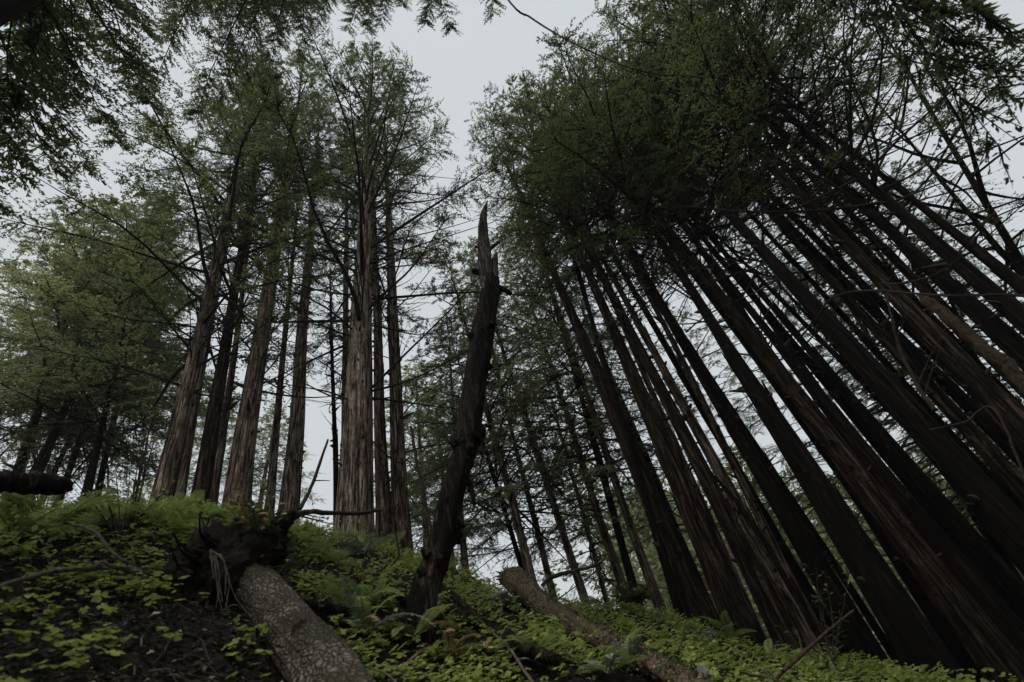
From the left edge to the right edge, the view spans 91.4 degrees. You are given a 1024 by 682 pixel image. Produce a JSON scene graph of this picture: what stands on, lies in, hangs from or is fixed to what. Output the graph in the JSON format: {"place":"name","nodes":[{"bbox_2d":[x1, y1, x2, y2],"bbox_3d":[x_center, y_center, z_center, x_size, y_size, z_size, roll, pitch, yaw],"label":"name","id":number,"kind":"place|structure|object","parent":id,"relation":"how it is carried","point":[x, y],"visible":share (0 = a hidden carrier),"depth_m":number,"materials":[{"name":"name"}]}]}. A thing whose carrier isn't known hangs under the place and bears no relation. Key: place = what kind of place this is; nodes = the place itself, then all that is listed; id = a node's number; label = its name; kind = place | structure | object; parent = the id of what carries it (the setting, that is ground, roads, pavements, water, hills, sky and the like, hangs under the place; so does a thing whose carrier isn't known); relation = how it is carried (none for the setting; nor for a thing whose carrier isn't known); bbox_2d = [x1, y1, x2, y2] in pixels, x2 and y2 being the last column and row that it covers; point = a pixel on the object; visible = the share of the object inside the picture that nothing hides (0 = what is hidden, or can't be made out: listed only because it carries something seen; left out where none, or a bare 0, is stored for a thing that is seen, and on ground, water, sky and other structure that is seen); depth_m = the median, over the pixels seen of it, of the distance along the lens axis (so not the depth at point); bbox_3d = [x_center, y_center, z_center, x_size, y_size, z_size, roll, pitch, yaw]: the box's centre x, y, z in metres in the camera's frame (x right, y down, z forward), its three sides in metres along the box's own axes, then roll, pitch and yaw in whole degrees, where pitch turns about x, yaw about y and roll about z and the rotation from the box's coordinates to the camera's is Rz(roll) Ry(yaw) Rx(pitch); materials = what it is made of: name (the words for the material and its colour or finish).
{"place":"outdoors","nodes":[
{"label":"outdoors","id":0,"kind":"place"},
{"bbox_2d":[0,470,1020,681],"bbox_3d":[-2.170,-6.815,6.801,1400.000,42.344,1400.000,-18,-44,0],"label":"ground","id":1,"kind":"structure","parent":0,"point":[544,670],"depth_m":2.49,"materials":[{"name":"green plant"}]},
{"bbox_2d":[0,470,73,495],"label":"broken log","id":2,"kind":"object","parent":1,"relation":"on","point":[36,482],"visible":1,"depth_m":2.83,"materials":[{"name":"brown wood"}]},
{"bbox_2d":[0,470,76,540],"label":"fern","id":3,"kind":"object","parent":1,"relation":"on","point":[7,515],"visible":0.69,"depth_m":3.15,"materials":[{"name":"green plant"}]},
{"bbox_2d":[0,488,144,538],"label":"fern","id":4,"kind":"object","parent":1,"relation":"on","point":[69,516],"visible":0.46,"depth_m":3.39,"materials":[{"name":"green plant"}]},
{"bbox_2d":[0,229,176,502],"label":"conifer tree","id":5,"kind":"object","parent":1,"relation":"on","point":[5,311],"visible":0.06,"depth_m":16.17,"materials":[{"name":"green plant"}]},
{"bbox_2d":[0,0,186,221],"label":"redwood tree","id":6,"kind":"object","parent":1,"relation":"on","point":[32,38],"visible":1,"depth_m":4.84,"materials":[{"name":"green plant"}]},
{"bbox_2d":[0,217,201,510],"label":"conifer tree","id":7,"kind":"object","parent":1,"relation":"on","point":[68,439],"visible":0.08,"depth_m":13.93,"materials":[{"name":"green plant"}]},
{"bbox_2d":[0,192,213,507],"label":"conifer tree","id":8,"kind":"object","parent":1,"relation":"on","point":[35,419],"visible":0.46,"depth_m":12.22,"materials":[{"name":"green plant"}]},
{"bbox_2d":[0,188,213,516],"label":"conifer tree","id":9,"kind":"object","parent":1,"relation":"on","point":[41,461],"visible":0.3,"depth_m":12.42,"materials":[{"name":"green plant"}]},
{"bbox_2d":[0,225,213,507],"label":"conifer tree","id":10,"kind":"object","parent":1,"relation":"on","point":[90,479],"visible":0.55,"depth_m":11.20,"materials":[{"name":"green plant"}]},
{"bbox_2d":[60,465,176,536],"bbox_3d":[-2.969,1.181,3.727,0.775,0.729,0.261,28,-59,-37],"label":"fern","id":11,"kind":"object","parent":1,"relation":"on","point":[113,522],"visible":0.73,"depth_m":3.65,"materials":[{"name":"green plant"}]},
{"bbox_2d":[0,193,239,505],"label":"conifer tree","id":12,"kind":"object","parent":1,"relation":"on","point":[74,456],"visible":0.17,"depth_m":13.21,"materials":[{"name":"green plant"}]},
{"bbox_2d":[0,254,269,500],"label":"conifer tree","id":13,"kind":"object","parent":1,"relation":"on","point":[102,472],"visible":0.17,"depth_m":12.95,"materials":[{"name":"green plant"}]},
{"bbox_2d":[128,365,166,526],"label":"sapling","id":14,"kind":"object","parent":1,"relation":"on","point":[138,482],"visible":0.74,"depth_m":4.24,"materials":[{"name":"green plant"}]},
{"bbox_2d":[0,21,371,504],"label":"redwood tree","id":15,"kind":"object","parent":1,"relation":"on","point":[168,469],"visible":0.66,"depth_m":10.63,"materials":[{"name":"green plant"}]},
{"bbox_2d":[130,377,268,504],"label":"conifer tree","id":16,"kind":"object","parent":1,"relation":"on","point":[230,439],"visible":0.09,"depth_m":24.42,"materials":[{"name":"green plant"}]},
{"bbox_2d":[108,63,334,500],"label":"redwood tree","id":17,"kind":"object","parent":1,"relation":"on","point":[184,473],"visible":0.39,"depth_m":13.32,"materials":[{"name":"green plant"}]},
{"bbox_2d":[143,64,345,506],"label":"redwood tree","id":18,"kind":"object","parent":1,"relation":"on","point":[203,476],"visible":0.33,"depth_m":11.46,"materials":[{"name":"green plant"}]},
{"bbox_2d":[167,108,329,506],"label":"redwood tree","id":19,"kind":"object","parent":1,"relation":"on","point":[221,445],"visible":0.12,"depth_m":11.67,"materials":[{"name":"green plant"}]},
{"bbox_2d":[138,508,375,681],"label":"fallen log","id":20,"kind":"object","parent":1,"relation":"on","point":[224,566],"visible":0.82,"depth_m":2.54,"materials":[{"name":"wood"}]},
{"bbox_2d":[221,485,292,538],"bbox_3d":[-1.555,0.998,3.014,0.445,0.454,0.302,-37,-47,20],"label":"bay shrub","id":21,"kind":"object","parent":20,"relation":"on","point":[258,517],"visible":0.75,"depth_m":2.96,"materials":[{"name":"green plant"}]},
{"bbox_2d":[269,526,316,582],"bbox_3d":[-1.321,1.282,2.954,0.270,0.540,0.413,-18,-44,0],"label":"bay shrub","id":22,"kind":"object","parent":20,"relation":"on","point":[292,546],"visible":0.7,"depth_m":2.95,"materials":[{"name":"green plant"}]},
{"bbox_2d":[219,403,325,508],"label":"conifer tree","id":23,"kind":"object","parent":1,"relation":"on","point":[266,458],"visible":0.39,"depth_m":25.22,"materials":[{"name":"green plant"}]},
{"bbox_2d":[166,39,396,515],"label":"redwood tree","id":24,"kind":"object","parent":1,"relation":"on","point":[240,472],"visible":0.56,"depth_m":12.34,"materials":[{"name":"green plant"}]},
{"bbox_2d":[222,125,349,515],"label":"redwood tree","id":25,"kind":"object","parent":1,"relation":"on","point":[272,470],"visible":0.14,"depth_m":12.78,"materials":[{"name":"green plant"}]},
{"bbox_2d":[259,86,358,523],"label":"redwood tree","id":26,"kind":"object","parent":1,"relation":"on","point":[290,493],"visible":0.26,"depth_m":11.03,"materials":[{"name":"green plant"}]},
{"bbox_2d":[285,233,373,523],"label":"redwood tree","id":27,"kind":"object","parent":1,"relation":"on","point":[334,445],"visible":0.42,"depth_m":13.83,"materials":[{"name":"green plant"}]},
{"bbox_2d":[296,136,395,460],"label":"redwood tree","id":28,"kind":"object","parent":1,"relation":"on","point":[345,317],"visible":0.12,"depth_m":15.99,"materials":[{"name":"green plant"}]},
{"bbox_2d":[138,12,560,540],"bbox_3d":[-5.150,-6.267,17.281,8.168,28.659,9.223,29,-60,-37],"label":"redwood tree","id":29,"kind":"object","parent":1,"relation":"on","point":[355,489],"visible":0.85,"depth_m":12.73,"materials":[{"name":"green plant"}]},
{"bbox_2d":[316,103,427,543],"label":"redwood tree","id":30,"kind":"object","parent":1,"relation":"on","point":[383,502],"visible":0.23,"depth_m":11.65,"materials":[{"name":"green plant"}]},
{"bbox_2d":[338,574,435,634],"bbox_3d":[-0.741,1.521,2.810,0.613,0.321,0.536,-18,-44,0],"label":"fern","id":31,"kind":"object","parent":1,"relation":"on","point":[362,619],"visible":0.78,"depth_m":2.76,"materials":[{"name":"green plant"}]},
{"bbox_2d":[308,94,489,555],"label":"redwood tree","id":32,"kind":"object","parent":1,"relation":"on","point":[400,515],"visible":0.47,"depth_m":12.54,"materials":[{"name":"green plant"}]},
{"bbox_2d":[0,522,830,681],"bbox_3d":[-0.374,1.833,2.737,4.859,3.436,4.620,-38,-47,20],"label":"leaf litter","id":33,"kind":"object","parent":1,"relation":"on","point":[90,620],"visible":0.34,"depth_m":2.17,"materials":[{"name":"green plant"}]},
{"bbox_2d":[135,0,730,133],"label":"redwood tree","id":34,"kind":"object","parent":1,"relation":"on","point":[295,8],"visible":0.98,"depth_m":10.52,"materials":[{"name":"green plant"}]},
{"bbox_2d":[373,357,510,560],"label":"conifer tree","id":35,"kind":"object","parent":1,"relation":"on","point":[414,499],"visible":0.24,"depth_m":19.31,"materials":[{"name":"green plant"}]},
{"bbox_2d":[374,309,530,574],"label":"conifer tree","id":36,"kind":"object","parent":1,"relation":"on","point":[463,547],"visible":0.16,"depth_m":15.92,"materials":[{"name":"green plant"}]},
{"bbox_2d":[406,200,512,643],"bbox_3d":[-0.459,-0.047,4.792,1.453,5.185,0.252,-6,-45,-12],"label":"dead snag","id":37,"kind":"object","parent":1,"relation":"on","point":[445,536],"visible":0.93,"depth_m":3.82,"materials":[{"name":"brown wood"}]},
{"bbox_2d":[405,392,550,568],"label":"conifer tree","id":38,"kind":"object","parent":1,"relation":"on","point":[454,549],"visible":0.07,"depth_m":19.78,"materials":[{"name":"green plant"}]},
{"bbox_2d":[438,601,561,665],"bbox_3d":[-0.041,1.772,3.107,0.362,0.802,1.378,11,-51,-27],"label":"fallen log","id":39,"kind":"object","parent":1,"relation":"on","point":[547,657],"visible":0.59,"depth_m":2.85,"materials":[{"name":"brown wood"}]},
{"bbox_2d":[403,311,612,596],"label":"conifer tree","id":40,"kind":"object","parent":1,"relation":"on","point":[507,520],"visible":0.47,"depth_m":13.04,"materials":[{"name":"green plant"}]},
{"bbox_2d":[374,228,647,582],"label":"conifer tree","id":41,"kind":"object","parent":1,"relation":"on","point":[514,510],"visible":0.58,"depth_m":13.14,"materials":[{"name":"green plant"}]},
{"bbox_2d":[0,488,1022,681],"bbox_3d":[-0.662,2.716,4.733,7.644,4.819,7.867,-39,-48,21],"label":"ground cover","id":42,"kind":"object","parent":1,"relation":"on","point":[688,657],"visible":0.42,"depth_m":2.94,"materials":[{"name":"green plant"}]},
{"bbox_2d":[411,250,630,600],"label":"conifer tree","id":43,"kind":"object","parent":1,"relation":"on","point":[543,556],"visible":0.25,"depth_m":13.98,"materials":[{"name":"green plant"}]},
{"bbox_2d":[418,235,649,607],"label":"conifer tree","id":44,"kind":"object","parent":1,"relation":"on","point":[577,577],"visible":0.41,"depth_m":14.56,"materials":[{"name":"green plant"}]},
{"bbox_2d":[483,194,686,612],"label":"conifer tree","id":45,"kind":"object","parent":1,"relation":"on","point":[622,547],"visible":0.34,"depth_m":13.79,"materials":[{"name":"green plant"}]},
{"bbox_2d":[466,186,710,618],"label":"conifer tree","id":46,"kind":"object","parent":1,"relation":"on","point":[649,577],"visible":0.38,"depth_m":13.19,"materials":[{"name":"green plant"}]},
{"bbox_2d":[497,151,687,620],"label":"tree","id":47,"kind":"object","parent":1,"relation":"on","point":[675,598],"visible":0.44,"depth_m":9.58,"materials":[{"name":"green plant"}]},
{"bbox_2d":[458,102,727,639],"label":"redwood tree","id":48,"kind":"object","parent":1,"relation":"on","point":[696,600],"visible":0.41,"depth_m":9.30,"materials":[{"name":"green plant"}]},
{"bbox_2d":[475,287,712,603],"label":"conifer tree","id":49,"kind":"object","parent":1,"relation":"on","point":[594,559],"visible":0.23,"depth_m":14.89,"materials":[{"name":"green plant"}]},
{"bbox_2d":[464,227,730,607],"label":"conifer tree","id":50,"kind":"object","parent":1,"relation":"on","point":[612,557],"visible":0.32,"depth_m":14.04,"materials":[{"name":"green plant"}]},
{"bbox_2d":[495,564,715,681],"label":"fallen log","id":51,"kind":"object","parent":1,"relation":"on","point":[657,666],"visible":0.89,"depth_m":3.12,"materials":[{"name":"brown wood"}]},
{"bbox_2d":[577,637,649,673],"bbox_3d":[0.462,1.607,2.490,0.426,0.136,0.369,22,-56,-34],"label":"fern","id":52,"kind":"object","parent":1,"relation":"on","point":[607,658],"visible":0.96,"depth_m":2.46,"materials":[{"name":"green plant"}]},
{"bbox_2d":[469,73,770,651],"bbox_3d":[1.994,-3.069,12.460,5.371,19.680,4.786,16,-53,-30],"label":"redwood tree","id":53,"kind":"object","parent":1,"relation":"on","point":[727,593],"visible":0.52,"depth_m":8.41,"materials":[{"name":"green plant"}]},
{"bbox_2d":[490,135,769,645],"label":"redwood tree","id":54,"kind":"object","parent":1,"relation":"on","point":[661,413],"visible":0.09,"depth_m":11.58,"materials":[{"name":"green plant"}]},
{"bbox_2d":[483,129,777,648],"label":"redwood tree","id":55,"kind":"object","parent":1,"relation":"on","point":[600,225],"visible":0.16,"depth_m":14.82,"materials":[{"name":"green plant"}]},
{"bbox_2d":[464,74,811,657],"bbox_3d":[1.527,-2.602,12.068,5.537,19.248,4.774,-35,-46,17],"label":"redwood tree","id":56,"kind":"object","parent":1,"relation":"on","point":[771,606],"visible":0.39,"depth_m":8.65,"materials":[{"name":"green plant"}]},
{"bbox_2d":[481,90,827,660],"bbox_3d":[1.981,-2.342,12.353,4.641,19.398,4.767,7,-49,-24],"label":"redwood tree","id":57,"kind":"object","parent":1,"relation":"on","point":[767,562],"visible":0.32,"depth_m":9.40,"materials":[{"name":"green plant"}]},
{"bbox_2d":[484,92,836,661],"bbox_3d":[2.983,-1.549,13.222,6.297,19.369,6.312,-14,-42,3],"label":"redwood tree","id":58,"kind":"object","parent":1,"relation":"on","point":[739,477],"visible":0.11,"depth_m":10.19,"materials":[{"name":"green plant"}]},
{"bbox_2d":[561,290,781,597],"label":"conifer tree","id":59,"kind":"object","parent":1,"relation":"on","point":[648,460],"visible":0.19,"depth_m":13.58,"materials":[{"name":"green plant"}]},
{"bbox_2d":[540,151,852,661],"bbox_3d":[3.873,-0.993,13.790,3.038,19.361,3.404,19,-54,-32],"label":"redwood tree","id":60,"kind":"object","parent":1,"relation":"on","point":[802,580],"visible":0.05,"depth_m":9.22,"materials":[{"name":"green plant"}]},
{"bbox_2d":[569,95,834,403],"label":"redwood tree","id":61,"kind":"object","parent":1,"relation":"on","point":[771,323],"visible":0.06,"depth_m":10.56,"materials":[{"name":"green plant"}]},
{"bbox_2d":[514,54,893,671],"bbox_3d":[3.143,-2.517,11.314,5.033,18.295,5.724,-39,-48,21],"label":"redwood tree","id":62,"kind":"object","parent":1,"relation":"on","point":[859,635],"visible":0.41,"depth_m":7.66,"materials":[{"name":"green plant"}]},
{"bbox_2d":[556,109,852,500],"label":"redwood tree","id":63,"kind":"object","parent":1,"relation":"on","point":[748,349],"visible":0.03,"depth_m":10.23,"materials":[{"name":"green plant"}]},
{"bbox_2d":[511,91,903,673],"bbox_3d":[3.511,-1.351,12.161,5.670,18.299,6.356,22,-56,-34],"label":"redwood tree","id":64,"kind":"object","parent":1,"relation":"on","point":[868,617],"visible":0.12,"depth_m":9.06,"materials":[{"name":"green plant"}]},
{"bbox_2d":[477,2,966,681],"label":"redwood tree","id":65,"kind":"object","parent":1,"relation":"on","point":[907,630],"visible":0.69,"depth_m":8.05,"materials":[{"name":"green plant"}]},
{"bbox_2d":[594,84,902,427],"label":"redwood tree","id":66,"kind":"object","parent":1,"relation":"on","point":[850,369],"visible":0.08,"depth_m":10.41,"materials":[{"name":"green plant"}]},
{"bbox_2d":[709,471,824,645],"bbox_3d":[3.126,2.543,6.265,0.158,2.348,0.483,-18,-44,0],"label":"dead pole","id":67,"kind":"object","parent":1,"relation":"on","point":[792,590],"visible":0.94,"depth_m":6.00,"materials":[{"name":"brown wood"}]},
{"bbox_2d":[516,24,1023,681],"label":"redwood tree","id":68,"kind":"object","parent":1,"relation":"on","point":[978,634],"visible":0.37,"depth_m":6.30,"materials":[{"name":"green plant"}]},
{"bbox_2d":[665,302,877,620],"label":"conifer tree","id":69,"kind":"object","parent":1,"relation":"on","point":[803,500],"visible":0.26,"depth_m":14.36,"materials":[{"name":"green plant"}]},
{"bbox_2d":[523,17,1023,658],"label":"redwood tree","id":70,"kind":"object","parent":1,"relation":"on","point":[997,609],"visible":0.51,"depth_m":8.05,"materials":[{"name":"green plant"}]},
{"bbox_2d":[531,0,1023,575],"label":"redwood tree","id":71,"kind":"object","parent":1,"relation":"on","point":[995,510],"visible":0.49,"depth_m":6.48,"materials":[{"name":"green plant"}]},
{"bbox_2d":[539,394,1023,670],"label":"wood","id":72,"kind":"object","parent":1,"relation":"on","point":[651,553],"visible":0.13,"depth_m":31.25,"materials":[{"name":"green plant"}]},
{"bbox_2d":[593,84,983,681],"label":"redwood tree","id":73,"kind":"object","parent":1,"relation":"on","point":[946,635],"visible":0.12,"depth_m":7.37,"materials":[{"name":"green plant"}]},
{"bbox_2d":[573,58,1023,614],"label":"redwood tree","id":74,"kind":"object","parent":1,"relation":"on","point":[995,564],"visible":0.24,"depth_m":7.49,"materials":[{"name":"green plant"}]},
{"bbox_2d":[632,47,969,394],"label":"redwood tree","id":75,"kind":"object","parent":1,"relation":"on","point":[812,235],"visible":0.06,"depth_m":9.29,"materials":[{"name":"brown plant"}]},
{"bbox_2d":[580,0,1023,371],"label":"redwood tree","id":76,"kind":"object","parent":1,"relation":"on","point":[999,334],"visible":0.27,"depth_m":8.50,"materials":[{"name":"green plant"}]},
{"bbox_2d":[586,0,1023,453],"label":"redwood tree","id":77,"kind":"object","parent":1,"relation":"on","point":[977,382],"visible":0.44,"depth_m":7.64,"materials":[{"name":"green plant"}]},
{"bbox_2d":[586,88,1023,622],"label":"redwood tree","id":78,"kind":"object","parent":1,"relation":"on","point":[906,482],"visible":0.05,"depth_m":7.80,"materials":[{"name":"brown plant"}]},
{"bbox_2d":[591,0,1023,335],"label":"redwood tree","id":79,"kind":"object","parent":1,"relation":"on","point":[1009,309],"visible":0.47,"depth_m":8.09,"materials":[{"name":"green plant"}]},
{"bbox_2d":[593,1,1023,505],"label":"redwood tree","id":80,"kind":"object","parent":1,"relation":"on","point":[1001,465],"visible":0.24,"depth_m":8.31,"materials":[{"name":"green plant"}]},
{"bbox_2d":[773,568,849,663],"bbox_3d":[2.513,2.209,4.062,0.768,0.673,0.288,-18,-44,0],"label":"bay shrub","id":81,"kind":"object","parent":1,"relation":"on","point":[834,650],"visible":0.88,"depth_m":4.01,"materials":[{"name":"green plant"}]},
{"bbox_2d":[611,0,1023,187],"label":"redwood tree","id":82,"kind":"object","parent":1,"relation":"on","point":[932,11],"visible":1,"depth_m":2.80,"materials":[{"name":"green plant"}]},
{"bbox_2d":[628,50,1023,467],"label":"redwood tree","id":83,"kind":"object","parent":1,"relation":"on","point":[983,420],"visible":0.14,"depth_m":8.26,"materials":[{"name":"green plant"}]},
{"bbox_2d":[629,76,1023,506],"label":"redwood tree","id":84,"kind":"object","parent":1,"relation":"on","point":[883,360],"visible":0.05,"depth_m":8.40,"materials":[{"name":"brown plant"}]},
{"bbox_2d":[636,0,1023,341],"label":"redwood tree","id":85,"kind":"object","parent":1,"relation":"on","point":[1004,323],"visible":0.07,"depth_m":10.17,"materials":[{"name":"green plant"}]},
{"bbox_2d":[637,12,1023,399],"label":"redwood tree","id":86,"kind":"object","parent":1,"relation":"on","point":[902,267],"visible":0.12,"depth_m":9.15,"materials":[{"name":"green plant"}]},
{"bbox_2d":[639,0,1023,297],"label":"redwood tree","id":87,"kind":"object","parent":1,"relation":"on","point":[1004,273],"visible":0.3,"depth_m":8.93,"materials":[{"name":"green plant"}]},
{"bbox_2d":[700,306,965,603],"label":"conifer tree","id":88,"kind":"object","parent":1,"relation":"on","point":[760,422],"visible":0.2,"depth_m":14.99,"materials":[{"name":"green plant"}]},
{"bbox_2d":[644,1,1023,512],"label":"tree","id":89,"kind":"object","parent":1,"relation":"on","point":[1012,497],"visible":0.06,"depth_m":8.45,"materials":[{"name":"green plant"}]},
{"bbox_2d":[647,35,1023,405],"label":"redwood tree","id":90,"kind":"object","parent":1,"relation":"on","point":[843,226],"visible":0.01,"depth_m":9.33,"materials":[{"name":"brown plant"}]},
{"bbox_2d":[715,229,1021,517],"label":"conifer tree","id":91,"kind":"object","parent":1,"relation":"on","point":[932,477],"visible":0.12,"depth_m":11.64,"materials":[{"name":"green plant"}]},
{"bbox_2d":[760,0,1023,388],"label":"conifer tree","id":92,"kind":"object","parent":1,"relation":"on","point":[999,250],"visible":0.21,"depth_m":10.92,"materials":[{"name":"green plant"}]},
{"bbox_2d":[760,111,1023,561],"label":"conifer tree","id":93,"kind":"object","parent":1,"relation":"on","point":[950,302],"visible":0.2,"depth_m":10.62,"materials":[{"name":"green plant"}]},
{"bbox_2d":[767,202,1023,580],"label":"conifer tree","id":94,"kind":"object","parent":1,"relation":"on","point":[988,538],"visible":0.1,"depth_m":11.45,"materials":[{"name":"green plant"}]},
{"bbox_2d":[780,124,1023,526],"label":"conifer tree","id":95,"kind":"object","parent":1,"relation":"on","point":[889,266],"visible":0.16,"depth_m":11.15,"materials":[{"name":"green plant"}]},
{"bbox_2d":[782,0,1023,439],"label":"conifer tree","id":96,"kind":"object","parent":1,"relation":"on","point":[982,193],"visible":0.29,"depth_m":9.63,"materials":[{"name":"green plant"}]},
{"bbox_2d":[870,289,949,411],"bbox_3d":[3.381,0.011,4.224,0.595,1.207,0.183,-32,-46,15],"label":"dead bough","id":97,"kind":"object","parent":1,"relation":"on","point":[923,394],"visible":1,"depth_m":4.14,"materials":[{"name":"brown wood"}]},
{"bbox_2d":[918,295,1023,395],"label":"leaning trunk","id":98,"kind":"object","parent":1,"relation":"on","point":[1011,369],"visible":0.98,"depth_m":3.96,"materials":[{"name":"brown wood"}]},
{"bbox_2d":[0,0,1023,607],"label":"sky","id":99,"kind":"structure","parent":0,"point":[459,68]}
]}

